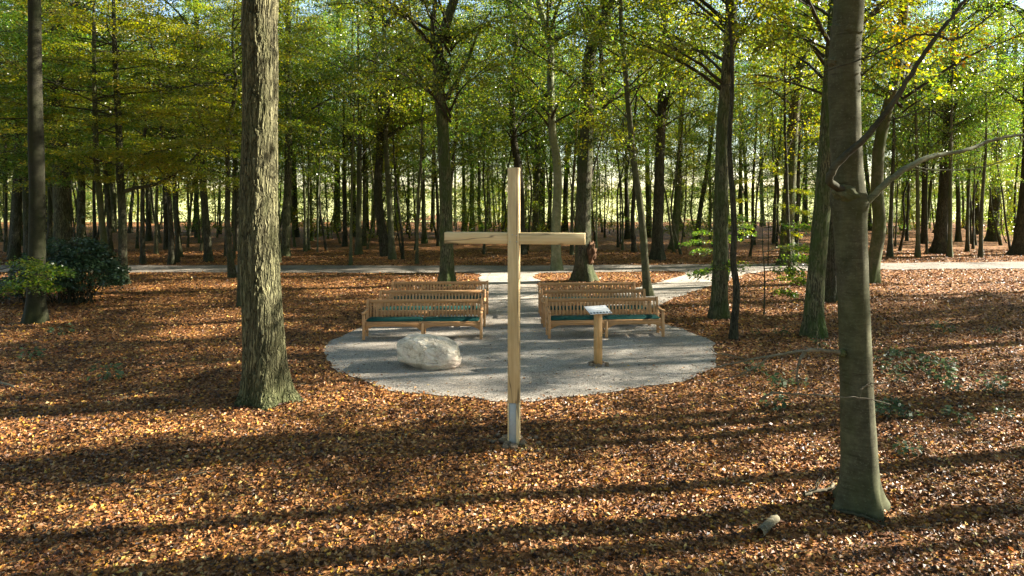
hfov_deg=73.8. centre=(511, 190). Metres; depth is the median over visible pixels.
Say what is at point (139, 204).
young beech
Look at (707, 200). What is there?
young beech
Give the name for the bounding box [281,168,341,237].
young beech
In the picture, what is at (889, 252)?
forest tree
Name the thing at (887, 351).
bramble plant
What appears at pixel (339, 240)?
oak tree
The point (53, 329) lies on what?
bramble plant
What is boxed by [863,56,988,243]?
forest tree
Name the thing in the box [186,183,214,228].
young beech
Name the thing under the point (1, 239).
beech tree
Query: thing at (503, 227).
forest tree
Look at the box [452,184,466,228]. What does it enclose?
young beech
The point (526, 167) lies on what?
forest tree
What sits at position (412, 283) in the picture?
garden bench
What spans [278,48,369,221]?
beech tree
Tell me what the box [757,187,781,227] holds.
young beech
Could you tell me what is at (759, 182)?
beech tree
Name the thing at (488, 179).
forest tree
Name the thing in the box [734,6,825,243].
forest tree
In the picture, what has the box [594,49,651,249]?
beech tree
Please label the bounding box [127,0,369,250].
forest tree
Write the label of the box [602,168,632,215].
young beech
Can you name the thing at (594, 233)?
forest tree
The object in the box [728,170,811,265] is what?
beech sapling
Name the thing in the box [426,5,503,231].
forest tree
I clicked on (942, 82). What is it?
oak tree
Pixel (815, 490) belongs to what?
fallen branch
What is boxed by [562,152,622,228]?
young beech
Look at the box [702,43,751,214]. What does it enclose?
beech tree
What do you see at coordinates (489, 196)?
beech tree
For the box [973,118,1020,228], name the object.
oak tree
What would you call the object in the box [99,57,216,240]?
forest tree
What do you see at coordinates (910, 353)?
fallen branch
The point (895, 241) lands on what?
beech tree
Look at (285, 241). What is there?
oak tree
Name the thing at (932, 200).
young beech
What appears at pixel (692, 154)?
forest tree
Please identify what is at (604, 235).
forest tree
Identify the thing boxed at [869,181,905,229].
young beech
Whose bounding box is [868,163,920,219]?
young beech
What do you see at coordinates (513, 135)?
forest tree
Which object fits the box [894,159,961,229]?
young beech
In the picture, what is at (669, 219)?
oak tree
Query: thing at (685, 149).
beech tree
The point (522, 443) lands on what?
cobble stone
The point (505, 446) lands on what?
cobble stone
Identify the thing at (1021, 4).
sky
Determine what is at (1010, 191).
young beech
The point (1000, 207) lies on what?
young beech
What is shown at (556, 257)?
beech tree
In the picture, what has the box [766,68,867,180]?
forest tree
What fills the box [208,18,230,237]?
oak tree
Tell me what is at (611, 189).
oak tree
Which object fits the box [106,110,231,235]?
beech tree
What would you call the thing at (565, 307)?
seat cushion
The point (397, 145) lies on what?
forest tree
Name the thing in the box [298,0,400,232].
forest tree
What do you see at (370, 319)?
seat cushion
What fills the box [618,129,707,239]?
young beech
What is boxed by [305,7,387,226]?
forest tree
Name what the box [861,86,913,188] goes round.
beech tree
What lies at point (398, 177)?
forest tree
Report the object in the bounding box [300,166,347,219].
young beech
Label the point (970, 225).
forest tree
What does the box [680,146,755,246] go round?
young beech
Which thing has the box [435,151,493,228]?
young beech
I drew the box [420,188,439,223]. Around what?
young beech
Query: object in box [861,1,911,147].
beech tree
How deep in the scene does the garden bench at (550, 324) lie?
17.55 m
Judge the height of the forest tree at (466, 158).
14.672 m
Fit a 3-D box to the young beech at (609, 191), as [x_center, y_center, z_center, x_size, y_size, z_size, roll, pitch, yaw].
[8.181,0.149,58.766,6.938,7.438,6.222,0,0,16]
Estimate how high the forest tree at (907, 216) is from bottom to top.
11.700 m
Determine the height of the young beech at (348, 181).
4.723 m
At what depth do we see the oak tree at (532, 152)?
53.25 m
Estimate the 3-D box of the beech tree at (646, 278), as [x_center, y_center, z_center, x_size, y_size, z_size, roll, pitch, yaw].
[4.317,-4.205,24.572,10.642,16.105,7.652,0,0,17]
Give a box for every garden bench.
[361,298,482,339]
[375,289,485,326]
[391,281,488,313]
[538,281,639,315]
[541,289,651,326]
[545,297,665,338]
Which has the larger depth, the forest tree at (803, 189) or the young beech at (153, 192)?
the forest tree at (803, 189)
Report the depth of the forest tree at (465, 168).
69.40 m
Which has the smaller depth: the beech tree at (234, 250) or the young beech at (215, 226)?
the beech tree at (234, 250)
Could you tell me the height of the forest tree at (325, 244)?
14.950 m
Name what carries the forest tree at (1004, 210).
on the ground
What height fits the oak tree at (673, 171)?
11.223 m
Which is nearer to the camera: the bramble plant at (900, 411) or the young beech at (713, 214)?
the bramble plant at (900, 411)
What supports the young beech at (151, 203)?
on the ground
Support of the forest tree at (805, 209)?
on the ground
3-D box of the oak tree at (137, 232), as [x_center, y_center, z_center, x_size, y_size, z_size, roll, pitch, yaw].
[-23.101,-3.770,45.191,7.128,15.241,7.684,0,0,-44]
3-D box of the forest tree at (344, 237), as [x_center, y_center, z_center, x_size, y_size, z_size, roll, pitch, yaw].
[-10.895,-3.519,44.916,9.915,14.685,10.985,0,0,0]
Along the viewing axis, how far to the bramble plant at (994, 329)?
17.51 m
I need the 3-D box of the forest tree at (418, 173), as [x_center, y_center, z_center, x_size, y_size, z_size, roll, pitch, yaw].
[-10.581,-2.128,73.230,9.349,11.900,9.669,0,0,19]
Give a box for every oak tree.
[0,0,166,263]
[0,42,49,245]
[1,0,180,241]
[98,1,166,228]
[112,21,185,248]
[115,15,241,256]
[135,12,190,223]
[149,8,207,247]
[168,0,409,256]
[175,0,236,250]
[195,142,237,242]
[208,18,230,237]
[233,0,302,410]
[278,21,350,240]
[279,0,338,246]
[279,0,534,285]
[279,112,283,205]
[293,93,355,243]
[303,38,433,245]
[332,11,390,248]
[354,17,501,243]
[381,7,450,250]
[409,100,472,228]
[456,0,608,231]
[471,58,530,229]
[481,101,543,231]
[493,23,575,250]
[505,0,785,319]
[541,68,574,232]
[601,124,642,226]
[604,68,741,252]
[633,2,780,248]
[653,105,700,236]
[664,0,921,265]
[704,0,1008,338]
[766,20,913,147]
[918,14,986,171]
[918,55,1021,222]
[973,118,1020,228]
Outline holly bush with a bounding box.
[0,183,131,304]
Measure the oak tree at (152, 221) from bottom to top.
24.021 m
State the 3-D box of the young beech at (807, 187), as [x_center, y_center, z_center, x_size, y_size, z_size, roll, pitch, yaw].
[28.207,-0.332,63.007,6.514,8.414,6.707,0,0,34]
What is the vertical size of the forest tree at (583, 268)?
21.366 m
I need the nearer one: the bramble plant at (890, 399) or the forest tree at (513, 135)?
the bramble plant at (890, 399)
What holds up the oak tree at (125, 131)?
on the ground
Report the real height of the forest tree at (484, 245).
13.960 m
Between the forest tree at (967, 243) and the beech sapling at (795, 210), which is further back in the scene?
the forest tree at (967, 243)
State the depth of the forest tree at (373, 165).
51.78 m
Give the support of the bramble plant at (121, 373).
on the ground
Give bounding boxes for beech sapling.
[0,256,76,295]
[678,224,757,280]
[686,214,811,314]
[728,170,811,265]
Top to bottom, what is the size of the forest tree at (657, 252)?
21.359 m
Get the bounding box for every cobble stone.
[498,437,507,442]
[502,443,509,448]
[509,443,517,449]
[519,441,526,446]
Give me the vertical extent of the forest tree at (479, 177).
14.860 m
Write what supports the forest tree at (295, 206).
on the ground
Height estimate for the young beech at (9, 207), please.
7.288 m
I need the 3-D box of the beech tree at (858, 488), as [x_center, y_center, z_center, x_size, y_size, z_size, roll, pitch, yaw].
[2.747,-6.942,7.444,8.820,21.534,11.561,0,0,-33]
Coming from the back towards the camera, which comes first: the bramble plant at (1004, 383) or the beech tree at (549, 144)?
the beech tree at (549, 144)
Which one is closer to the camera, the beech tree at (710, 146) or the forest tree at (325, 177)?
the beech tree at (710, 146)
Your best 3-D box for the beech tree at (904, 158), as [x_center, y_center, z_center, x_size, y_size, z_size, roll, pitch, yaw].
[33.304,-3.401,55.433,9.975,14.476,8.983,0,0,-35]
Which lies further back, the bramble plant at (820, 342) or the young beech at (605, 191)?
the young beech at (605, 191)
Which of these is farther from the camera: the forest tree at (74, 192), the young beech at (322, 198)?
the young beech at (322, 198)
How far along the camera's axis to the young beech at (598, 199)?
52.13 m
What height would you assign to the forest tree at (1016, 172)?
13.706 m
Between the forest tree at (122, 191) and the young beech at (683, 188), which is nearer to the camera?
the forest tree at (122, 191)
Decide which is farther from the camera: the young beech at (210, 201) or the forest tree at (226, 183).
the young beech at (210, 201)
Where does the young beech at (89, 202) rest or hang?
on the ground
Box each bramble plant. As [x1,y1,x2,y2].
[16,346,46,360]
[47,316,74,335]
[86,361,124,380]
[745,354,767,373]
[759,389,792,410]
[765,370,796,387]
[772,326,789,333]
[788,375,808,385]
[810,337,828,347]
[873,351,893,365]
[874,389,901,408]
[875,399,904,416]
[877,344,898,356]
[881,361,900,373]
[883,392,899,407]
[886,370,906,382]
[889,345,917,358]
[892,402,923,418]
[892,437,923,456]
[894,361,913,371]
[906,354,929,370]
[918,352,950,369]
[925,359,957,380]
[930,320,955,331]
[931,356,960,371]
[939,374,973,391]
[939,405,974,423]
[975,370,1009,388]
[983,377,1005,393]
[987,326,1001,332]
[994,400,1015,417]
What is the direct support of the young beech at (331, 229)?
on the ground
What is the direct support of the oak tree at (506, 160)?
on the ground
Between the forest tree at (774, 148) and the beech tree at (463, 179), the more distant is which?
the beech tree at (463, 179)
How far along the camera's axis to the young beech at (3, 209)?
51.33 m
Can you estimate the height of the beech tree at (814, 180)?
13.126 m
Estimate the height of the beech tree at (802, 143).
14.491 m
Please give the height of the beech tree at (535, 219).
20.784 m
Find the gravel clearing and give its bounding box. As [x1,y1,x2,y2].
[324,266,778,401]
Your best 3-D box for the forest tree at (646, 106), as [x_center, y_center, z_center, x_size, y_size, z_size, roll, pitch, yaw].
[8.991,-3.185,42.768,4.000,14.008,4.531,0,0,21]
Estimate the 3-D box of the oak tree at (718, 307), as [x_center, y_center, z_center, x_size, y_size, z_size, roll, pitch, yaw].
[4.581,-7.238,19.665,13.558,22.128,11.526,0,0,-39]
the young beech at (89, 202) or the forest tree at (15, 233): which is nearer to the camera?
the forest tree at (15, 233)
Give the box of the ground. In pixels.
[0,192,1023,575]
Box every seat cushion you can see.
[366,317,423,321]
[379,306,430,309]
[394,296,437,298]
[423,316,479,320]
[433,306,479,309]
[440,295,480,298]
[550,306,583,309]
[551,315,604,319]
[603,314,660,318]
[606,305,645,308]
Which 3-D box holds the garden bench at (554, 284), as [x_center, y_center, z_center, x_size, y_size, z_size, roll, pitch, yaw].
[2.280,3.226,20.355,2.966,0.920,0.680,0,0,-3]
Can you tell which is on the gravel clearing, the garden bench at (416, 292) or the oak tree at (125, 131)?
the garden bench at (416, 292)
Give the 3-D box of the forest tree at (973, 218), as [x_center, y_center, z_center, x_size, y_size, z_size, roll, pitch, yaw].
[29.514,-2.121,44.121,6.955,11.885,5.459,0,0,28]
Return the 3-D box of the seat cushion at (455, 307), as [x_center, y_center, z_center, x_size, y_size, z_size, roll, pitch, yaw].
[-1.495,3.213,18.731,1.400,0.060,0.440,0,0,-2]
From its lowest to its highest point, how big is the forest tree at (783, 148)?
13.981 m
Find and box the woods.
[0,138,215,214]
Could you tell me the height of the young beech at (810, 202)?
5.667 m
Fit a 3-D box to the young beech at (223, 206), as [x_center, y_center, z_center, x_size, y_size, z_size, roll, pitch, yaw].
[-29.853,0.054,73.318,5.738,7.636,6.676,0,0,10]
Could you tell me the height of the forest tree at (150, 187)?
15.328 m
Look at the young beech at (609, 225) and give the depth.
56.57 m
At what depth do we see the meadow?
125.36 m
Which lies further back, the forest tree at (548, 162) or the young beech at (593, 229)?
the forest tree at (548, 162)
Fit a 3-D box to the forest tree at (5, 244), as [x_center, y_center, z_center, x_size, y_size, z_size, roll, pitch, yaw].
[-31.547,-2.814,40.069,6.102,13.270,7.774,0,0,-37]
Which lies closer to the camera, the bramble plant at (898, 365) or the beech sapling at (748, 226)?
the bramble plant at (898, 365)
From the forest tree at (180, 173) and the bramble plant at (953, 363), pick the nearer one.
the bramble plant at (953, 363)
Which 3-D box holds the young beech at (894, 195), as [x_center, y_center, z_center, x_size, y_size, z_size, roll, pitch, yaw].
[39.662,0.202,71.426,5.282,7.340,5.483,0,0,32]
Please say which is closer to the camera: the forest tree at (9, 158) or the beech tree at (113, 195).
the forest tree at (9, 158)
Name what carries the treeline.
on the meadow
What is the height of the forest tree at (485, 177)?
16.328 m
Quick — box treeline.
[2,183,1017,198]
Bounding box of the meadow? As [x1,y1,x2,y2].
[0,193,1017,221]
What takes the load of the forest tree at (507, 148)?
on the ground
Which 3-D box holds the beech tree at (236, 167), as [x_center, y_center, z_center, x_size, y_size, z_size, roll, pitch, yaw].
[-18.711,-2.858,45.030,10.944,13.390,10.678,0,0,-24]
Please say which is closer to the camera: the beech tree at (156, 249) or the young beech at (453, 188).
the beech tree at (156, 249)
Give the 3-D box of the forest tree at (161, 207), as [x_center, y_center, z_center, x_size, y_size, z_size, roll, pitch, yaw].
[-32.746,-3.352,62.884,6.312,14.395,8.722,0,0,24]
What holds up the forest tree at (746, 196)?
on the ground
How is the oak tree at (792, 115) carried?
on the ground
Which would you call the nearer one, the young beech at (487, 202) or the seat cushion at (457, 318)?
the seat cushion at (457, 318)
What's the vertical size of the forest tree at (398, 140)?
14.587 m
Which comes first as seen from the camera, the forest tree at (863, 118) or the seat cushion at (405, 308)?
the seat cushion at (405, 308)
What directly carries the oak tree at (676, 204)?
on the ground
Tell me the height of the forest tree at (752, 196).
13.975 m
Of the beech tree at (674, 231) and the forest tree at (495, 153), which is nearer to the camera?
the beech tree at (674, 231)
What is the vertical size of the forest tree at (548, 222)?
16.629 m
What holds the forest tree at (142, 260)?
on the ground
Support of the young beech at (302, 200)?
on the ground
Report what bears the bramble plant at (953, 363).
on the ground
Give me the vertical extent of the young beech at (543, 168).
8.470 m
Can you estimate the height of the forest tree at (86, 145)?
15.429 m
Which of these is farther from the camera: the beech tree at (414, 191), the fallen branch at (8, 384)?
the beech tree at (414, 191)
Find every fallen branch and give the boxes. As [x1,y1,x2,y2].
[0,381,14,387]
[802,476,834,495]
[840,498,896,526]
[873,347,936,358]
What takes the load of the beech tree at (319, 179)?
on the ground
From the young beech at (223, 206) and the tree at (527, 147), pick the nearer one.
the tree at (527, 147)
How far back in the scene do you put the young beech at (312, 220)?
47.09 m
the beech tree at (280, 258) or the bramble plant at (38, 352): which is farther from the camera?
the beech tree at (280, 258)
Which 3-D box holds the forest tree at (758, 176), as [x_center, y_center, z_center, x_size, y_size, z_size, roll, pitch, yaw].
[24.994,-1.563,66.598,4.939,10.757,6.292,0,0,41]
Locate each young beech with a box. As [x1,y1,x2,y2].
[0,142,104,233]
[0,159,47,230]
[0,194,10,230]
[45,184,97,222]
[72,155,116,224]
[72,182,103,221]
[85,174,145,226]
[111,172,191,228]
[112,157,211,226]
[117,182,162,218]
[179,160,231,238]
[180,153,238,236]
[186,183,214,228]
[208,185,231,220]
[211,153,280,229]
[279,174,300,210]
[279,183,314,223]
[280,130,367,243]
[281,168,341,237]
[293,138,362,238]
[297,179,314,219]
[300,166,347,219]
[315,175,354,230]
[322,143,433,241]
[322,161,368,233]
[331,178,386,238]
[337,169,430,221]
[347,153,426,234]
[349,162,425,232]
[366,147,428,238]
[366,147,459,235]
[370,179,413,232]
[406,183,435,221]
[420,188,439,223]
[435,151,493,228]
[439,182,479,244]
[452,138,513,231]
[452,166,497,214]
[452,169,506,221]
[452,180,499,231]
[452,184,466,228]
[461,177,507,231]
[462,174,504,225]
[465,124,574,231]
[487,129,567,229]
[491,169,551,229]
[494,156,552,245]
[526,167,552,222]
[547,168,629,236]
[548,162,593,219]
[551,160,630,231]
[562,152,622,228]
[566,188,607,238]
[568,149,643,233]
[592,166,616,219]
[592,166,645,231]
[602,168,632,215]
[610,157,644,218]
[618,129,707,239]
[629,155,695,221]
[652,154,712,221]
[664,171,712,239]
[666,145,762,236]
[679,161,741,243]
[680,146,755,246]
[682,172,708,212]
[688,171,711,219]
[692,187,743,236]
[693,146,774,229]
[743,135,815,230]
[748,184,768,217]
[754,171,810,223]
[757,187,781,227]
[766,175,802,218]
[772,170,815,222]
[795,148,816,222]
[800,171,815,234]
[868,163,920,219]
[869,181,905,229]
[869,185,915,237]
[870,168,912,219]
[884,171,933,233]
[884,179,953,219]
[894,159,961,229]
[898,177,938,230]
[898,178,955,220]
[911,155,954,229]
[935,177,972,222]
[935,177,987,216]
[952,136,1012,232]
[952,167,1017,228]
[952,171,1010,227]
[961,160,1020,242]
[962,181,1018,239]
[984,159,1021,236]
[984,168,1020,228]
[993,173,1019,240]
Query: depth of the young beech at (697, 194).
84.21 m
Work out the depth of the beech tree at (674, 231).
39.46 m
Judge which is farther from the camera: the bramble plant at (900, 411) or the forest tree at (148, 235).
the forest tree at (148, 235)
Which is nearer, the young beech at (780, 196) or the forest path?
the forest path
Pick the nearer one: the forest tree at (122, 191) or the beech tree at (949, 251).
the forest tree at (122, 191)
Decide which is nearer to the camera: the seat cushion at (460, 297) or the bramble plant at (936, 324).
the bramble plant at (936, 324)
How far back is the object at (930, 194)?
52.67 m
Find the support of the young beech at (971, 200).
on the ground
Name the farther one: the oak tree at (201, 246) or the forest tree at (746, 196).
the forest tree at (746, 196)
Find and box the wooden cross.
[444,168,584,445]
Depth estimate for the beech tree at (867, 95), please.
40.32 m
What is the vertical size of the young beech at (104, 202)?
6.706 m
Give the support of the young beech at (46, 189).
on the ground
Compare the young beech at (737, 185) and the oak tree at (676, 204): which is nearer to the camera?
the oak tree at (676, 204)
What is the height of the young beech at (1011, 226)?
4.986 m
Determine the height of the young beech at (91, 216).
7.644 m
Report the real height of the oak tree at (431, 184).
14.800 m
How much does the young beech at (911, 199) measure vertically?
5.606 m
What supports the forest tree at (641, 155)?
on the ground
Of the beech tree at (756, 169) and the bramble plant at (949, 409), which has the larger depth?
the beech tree at (756, 169)
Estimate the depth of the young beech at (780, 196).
79.19 m
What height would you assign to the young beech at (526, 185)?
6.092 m
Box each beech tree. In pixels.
[0,0,304,261]
[0,34,11,241]
[2,64,13,218]
[2,79,127,204]
[20,0,49,324]
[88,29,157,232]
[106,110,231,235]
[124,29,207,242]
[124,32,224,254]
[148,48,315,194]
[154,51,239,258]
[207,8,331,262]
[236,138,241,306]
[278,20,371,251]
[278,28,348,249]
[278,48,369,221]
[278,51,347,251]
[279,0,437,254]
[279,23,424,264]
[297,132,329,188]
[311,0,505,259]
[327,74,368,235]
[339,0,500,263]
[355,118,372,225]
[374,62,507,174]
[405,156,437,211]
[413,50,443,237]
[426,79,512,231]
[453,149,468,225]
[461,0,611,231]
[461,111,499,227]
[469,0,651,270]
[481,0,768,295]
[486,13,556,163]
[499,0,651,232]
[506,10,649,254]
[516,17,569,230]
[520,15,626,249]
[522,43,581,229]
[568,14,736,200]
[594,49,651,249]
[620,85,688,225]
[635,43,653,216]
[642,3,716,246]
[652,5,719,254]
[669,82,740,188]
[672,93,714,225]
[683,92,754,219]
[691,0,1023,521]
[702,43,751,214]
[713,86,751,227]
[732,119,774,232]
[734,18,864,237]
[734,59,868,180]
[736,78,804,225]
[739,0,1023,282]
[745,78,775,226]
[800,126,865,182]
[814,0,999,257]
[821,24,879,122]
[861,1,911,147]
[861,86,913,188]
[862,64,904,231]
[863,0,1023,256]
[863,74,941,215]
[868,38,924,246]
[890,116,940,232]
[918,63,1021,185]
[926,56,1022,257]
[1003,84,1021,229]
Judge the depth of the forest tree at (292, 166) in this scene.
44.06 m
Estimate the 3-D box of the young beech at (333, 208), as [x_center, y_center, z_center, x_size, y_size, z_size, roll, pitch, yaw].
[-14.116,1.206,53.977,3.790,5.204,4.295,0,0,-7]
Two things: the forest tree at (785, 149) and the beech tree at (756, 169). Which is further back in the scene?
the beech tree at (756, 169)
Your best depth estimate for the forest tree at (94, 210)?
46.45 m
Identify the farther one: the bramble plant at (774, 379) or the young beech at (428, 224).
the young beech at (428, 224)
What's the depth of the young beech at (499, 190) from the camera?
49.04 m
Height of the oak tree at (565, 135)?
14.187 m
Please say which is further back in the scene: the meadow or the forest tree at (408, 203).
the meadow
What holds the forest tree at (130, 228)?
on the ground
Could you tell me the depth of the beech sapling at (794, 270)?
19.94 m
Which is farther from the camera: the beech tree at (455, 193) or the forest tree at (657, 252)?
the beech tree at (455, 193)
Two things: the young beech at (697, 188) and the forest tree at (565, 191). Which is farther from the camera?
the young beech at (697, 188)
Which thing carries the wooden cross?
on the ground
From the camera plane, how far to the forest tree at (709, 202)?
57.23 m
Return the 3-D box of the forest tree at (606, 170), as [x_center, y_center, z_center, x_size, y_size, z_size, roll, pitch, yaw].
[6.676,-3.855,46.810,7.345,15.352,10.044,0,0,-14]
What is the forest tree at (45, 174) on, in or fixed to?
on the ground
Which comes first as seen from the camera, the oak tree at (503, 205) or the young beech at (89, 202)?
the oak tree at (503, 205)
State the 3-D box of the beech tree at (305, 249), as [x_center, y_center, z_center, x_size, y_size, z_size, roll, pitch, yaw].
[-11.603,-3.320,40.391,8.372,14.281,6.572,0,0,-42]
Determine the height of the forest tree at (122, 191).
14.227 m
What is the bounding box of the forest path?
[0,261,1023,272]
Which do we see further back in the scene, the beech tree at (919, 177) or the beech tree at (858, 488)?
the beech tree at (919, 177)
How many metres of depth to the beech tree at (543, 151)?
54.59 m
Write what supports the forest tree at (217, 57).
on the ground
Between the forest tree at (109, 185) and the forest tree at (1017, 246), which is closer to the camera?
the forest tree at (1017, 246)
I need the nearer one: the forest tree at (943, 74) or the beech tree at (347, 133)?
the forest tree at (943, 74)
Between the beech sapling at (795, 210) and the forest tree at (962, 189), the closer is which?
the beech sapling at (795, 210)
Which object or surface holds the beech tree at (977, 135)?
on the ground
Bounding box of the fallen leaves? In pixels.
[0,249,1023,575]
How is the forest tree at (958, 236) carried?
on the ground
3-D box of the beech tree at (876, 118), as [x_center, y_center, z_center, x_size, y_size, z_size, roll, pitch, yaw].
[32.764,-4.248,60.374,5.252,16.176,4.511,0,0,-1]
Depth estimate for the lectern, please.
14.41 m
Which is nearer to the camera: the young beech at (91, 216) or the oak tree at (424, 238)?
the oak tree at (424, 238)
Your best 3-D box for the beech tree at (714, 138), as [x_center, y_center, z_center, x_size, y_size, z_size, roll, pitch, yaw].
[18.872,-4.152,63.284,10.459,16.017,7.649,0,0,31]
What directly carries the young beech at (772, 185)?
on the ground
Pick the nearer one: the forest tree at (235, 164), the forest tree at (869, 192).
the forest tree at (235, 164)
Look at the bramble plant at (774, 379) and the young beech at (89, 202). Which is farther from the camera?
the young beech at (89, 202)
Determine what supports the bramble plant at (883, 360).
on the ground
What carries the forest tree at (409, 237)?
on the ground
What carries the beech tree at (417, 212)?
on the ground
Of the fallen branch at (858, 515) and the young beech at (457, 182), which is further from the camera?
the young beech at (457, 182)
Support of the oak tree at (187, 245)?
on the ground
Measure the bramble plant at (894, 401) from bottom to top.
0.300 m
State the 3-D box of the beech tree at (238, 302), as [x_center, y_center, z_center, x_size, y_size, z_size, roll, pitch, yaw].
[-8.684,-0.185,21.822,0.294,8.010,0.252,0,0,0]
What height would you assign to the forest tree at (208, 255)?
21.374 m
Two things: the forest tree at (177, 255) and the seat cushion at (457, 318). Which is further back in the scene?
the forest tree at (177, 255)
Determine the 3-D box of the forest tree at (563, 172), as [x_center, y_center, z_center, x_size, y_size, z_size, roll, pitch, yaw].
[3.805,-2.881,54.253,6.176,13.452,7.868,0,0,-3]
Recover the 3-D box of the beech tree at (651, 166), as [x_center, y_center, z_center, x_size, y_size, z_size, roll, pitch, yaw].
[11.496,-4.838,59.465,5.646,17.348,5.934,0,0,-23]
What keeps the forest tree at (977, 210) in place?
on the ground
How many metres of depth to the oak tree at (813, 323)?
17.34 m
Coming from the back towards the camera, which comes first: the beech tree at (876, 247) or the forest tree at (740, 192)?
the forest tree at (740, 192)
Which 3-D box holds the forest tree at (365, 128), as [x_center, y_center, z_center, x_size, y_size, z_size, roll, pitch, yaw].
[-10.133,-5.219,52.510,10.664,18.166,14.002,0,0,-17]
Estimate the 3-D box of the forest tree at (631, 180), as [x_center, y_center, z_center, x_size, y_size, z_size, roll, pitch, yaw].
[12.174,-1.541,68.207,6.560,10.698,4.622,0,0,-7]
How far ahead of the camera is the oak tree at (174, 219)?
38.00 m
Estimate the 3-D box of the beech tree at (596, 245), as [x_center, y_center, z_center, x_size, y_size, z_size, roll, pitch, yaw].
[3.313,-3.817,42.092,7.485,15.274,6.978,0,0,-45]
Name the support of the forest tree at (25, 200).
on the ground
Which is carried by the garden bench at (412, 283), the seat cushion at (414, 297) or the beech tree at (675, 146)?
the seat cushion at (414, 297)
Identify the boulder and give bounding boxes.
[396,333,460,369]
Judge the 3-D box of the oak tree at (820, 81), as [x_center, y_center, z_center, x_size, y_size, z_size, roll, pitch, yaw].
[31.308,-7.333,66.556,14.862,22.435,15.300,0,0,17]
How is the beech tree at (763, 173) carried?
on the ground
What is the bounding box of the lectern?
[584,305,611,364]
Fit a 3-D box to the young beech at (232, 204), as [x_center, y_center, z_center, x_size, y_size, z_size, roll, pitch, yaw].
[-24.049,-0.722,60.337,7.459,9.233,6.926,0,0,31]
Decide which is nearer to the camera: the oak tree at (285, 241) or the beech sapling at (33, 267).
the beech sapling at (33, 267)
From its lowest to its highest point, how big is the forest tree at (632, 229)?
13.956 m
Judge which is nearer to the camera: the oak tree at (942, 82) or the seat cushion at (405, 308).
the seat cushion at (405, 308)
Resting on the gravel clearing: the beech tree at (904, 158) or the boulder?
the boulder
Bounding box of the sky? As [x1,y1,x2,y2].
[0,0,1023,191]
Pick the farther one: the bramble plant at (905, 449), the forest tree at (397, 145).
the forest tree at (397, 145)
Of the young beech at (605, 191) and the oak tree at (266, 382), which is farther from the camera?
the young beech at (605, 191)
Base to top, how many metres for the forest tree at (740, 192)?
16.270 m
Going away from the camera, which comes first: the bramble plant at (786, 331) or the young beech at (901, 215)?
the bramble plant at (786, 331)
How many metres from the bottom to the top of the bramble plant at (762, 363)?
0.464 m
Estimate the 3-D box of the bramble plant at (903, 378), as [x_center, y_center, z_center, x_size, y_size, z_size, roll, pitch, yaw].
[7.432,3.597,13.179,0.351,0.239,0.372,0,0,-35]
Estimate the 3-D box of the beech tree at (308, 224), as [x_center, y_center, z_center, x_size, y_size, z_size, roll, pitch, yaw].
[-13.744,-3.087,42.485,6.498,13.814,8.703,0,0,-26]
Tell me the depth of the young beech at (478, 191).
47.39 m
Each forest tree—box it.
[0,0,70,254]
[0,0,155,190]
[0,0,165,255]
[0,0,188,259]
[0,0,193,253]
[0,0,241,284]
[0,43,12,251]
[0,47,127,233]
[3,46,140,244]
[4,87,75,240]
[12,0,295,264]
[43,3,106,182]
[47,96,115,239]
[57,0,226,264]
[67,53,124,216]
[72,108,92,232]
[72,126,115,216]
[73,0,337,277]
[82,7,217,249]
[83,74,136,237]
[90,0,331,261]
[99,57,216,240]
[101,162,160,232]
[105,45,171,218]
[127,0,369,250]
[128,32,241,262]
[135,0,240,231]
[137,38,207,245]
[140,120,189,229]
[152,61,222,237]
[191,41,240,255]
[214,126,239,233]
[216,57,330,185]
[224,0,365,236]
[239,72,333,233]
[281,0,496,256]
[281,26,414,246]
[284,0,393,236]
[292,12,360,250]
[293,89,356,238]
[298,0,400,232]
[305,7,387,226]
[309,79,342,236]
[316,15,446,237]
[327,21,453,259]
[345,107,398,201]
[345,140,371,230]
[347,41,432,175]
[350,0,533,185]
[354,2,432,252]
[355,3,522,245]
[361,43,465,233]
[363,2,459,230]
[367,123,452,238]
[392,155,453,199]
[409,90,472,231]
[412,50,542,231]
[415,103,485,223]
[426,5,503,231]
[426,78,487,237]
[428,69,485,231]
[431,18,567,231]
[441,0,594,254]
[452,0,746,281]
[453,18,509,253]
[455,71,507,228]
[458,130,506,230]
[472,39,519,231]
[474,76,572,213]
[486,82,549,231]
[493,17,605,232]
[497,50,599,232]
[524,116,575,198]
[529,11,611,231]
[540,70,578,223]
[557,6,718,237]
[557,82,617,241]
[561,78,624,237]
[564,19,700,251]
[565,0,772,260]
[565,31,643,243]
[567,78,644,232]
[577,65,677,238]
[594,36,684,246]
[601,79,672,176]
[602,112,654,228]
[607,149,651,216]
[618,18,767,245]
[630,36,669,141]
[639,89,732,229]
[645,38,736,229]
[674,0,960,302]
[684,23,820,240]
[687,90,738,234]
[693,53,801,256]
[697,69,803,235]
[700,52,813,244]
[714,1,918,256]
[726,0,739,340]
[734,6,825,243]
[738,0,887,278]
[738,121,780,227]
[740,0,881,229]
[753,29,794,246]
[754,71,809,232]
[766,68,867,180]
[793,44,890,168]
[801,124,814,223]
[813,3,962,230]
[819,31,950,256]
[824,0,961,230]
[861,0,1023,253]
[863,10,1022,241]
[863,54,962,250]
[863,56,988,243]
[863,70,910,173]
[868,81,958,240]
[889,0,1023,254]
[895,6,1022,253]
[896,17,1020,245]
[898,87,935,229]
[909,0,1010,117]
[918,1,1023,241]
[918,62,1023,251]
[918,66,1021,248]
[926,60,1021,234]
[933,109,1012,229]
[936,31,1003,243]
[957,34,1023,248]
[958,67,1013,227]
[959,47,1022,234]
[963,0,1023,244]
[964,18,1023,223]
[987,2,1022,140]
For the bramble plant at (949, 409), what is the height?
0.315 m

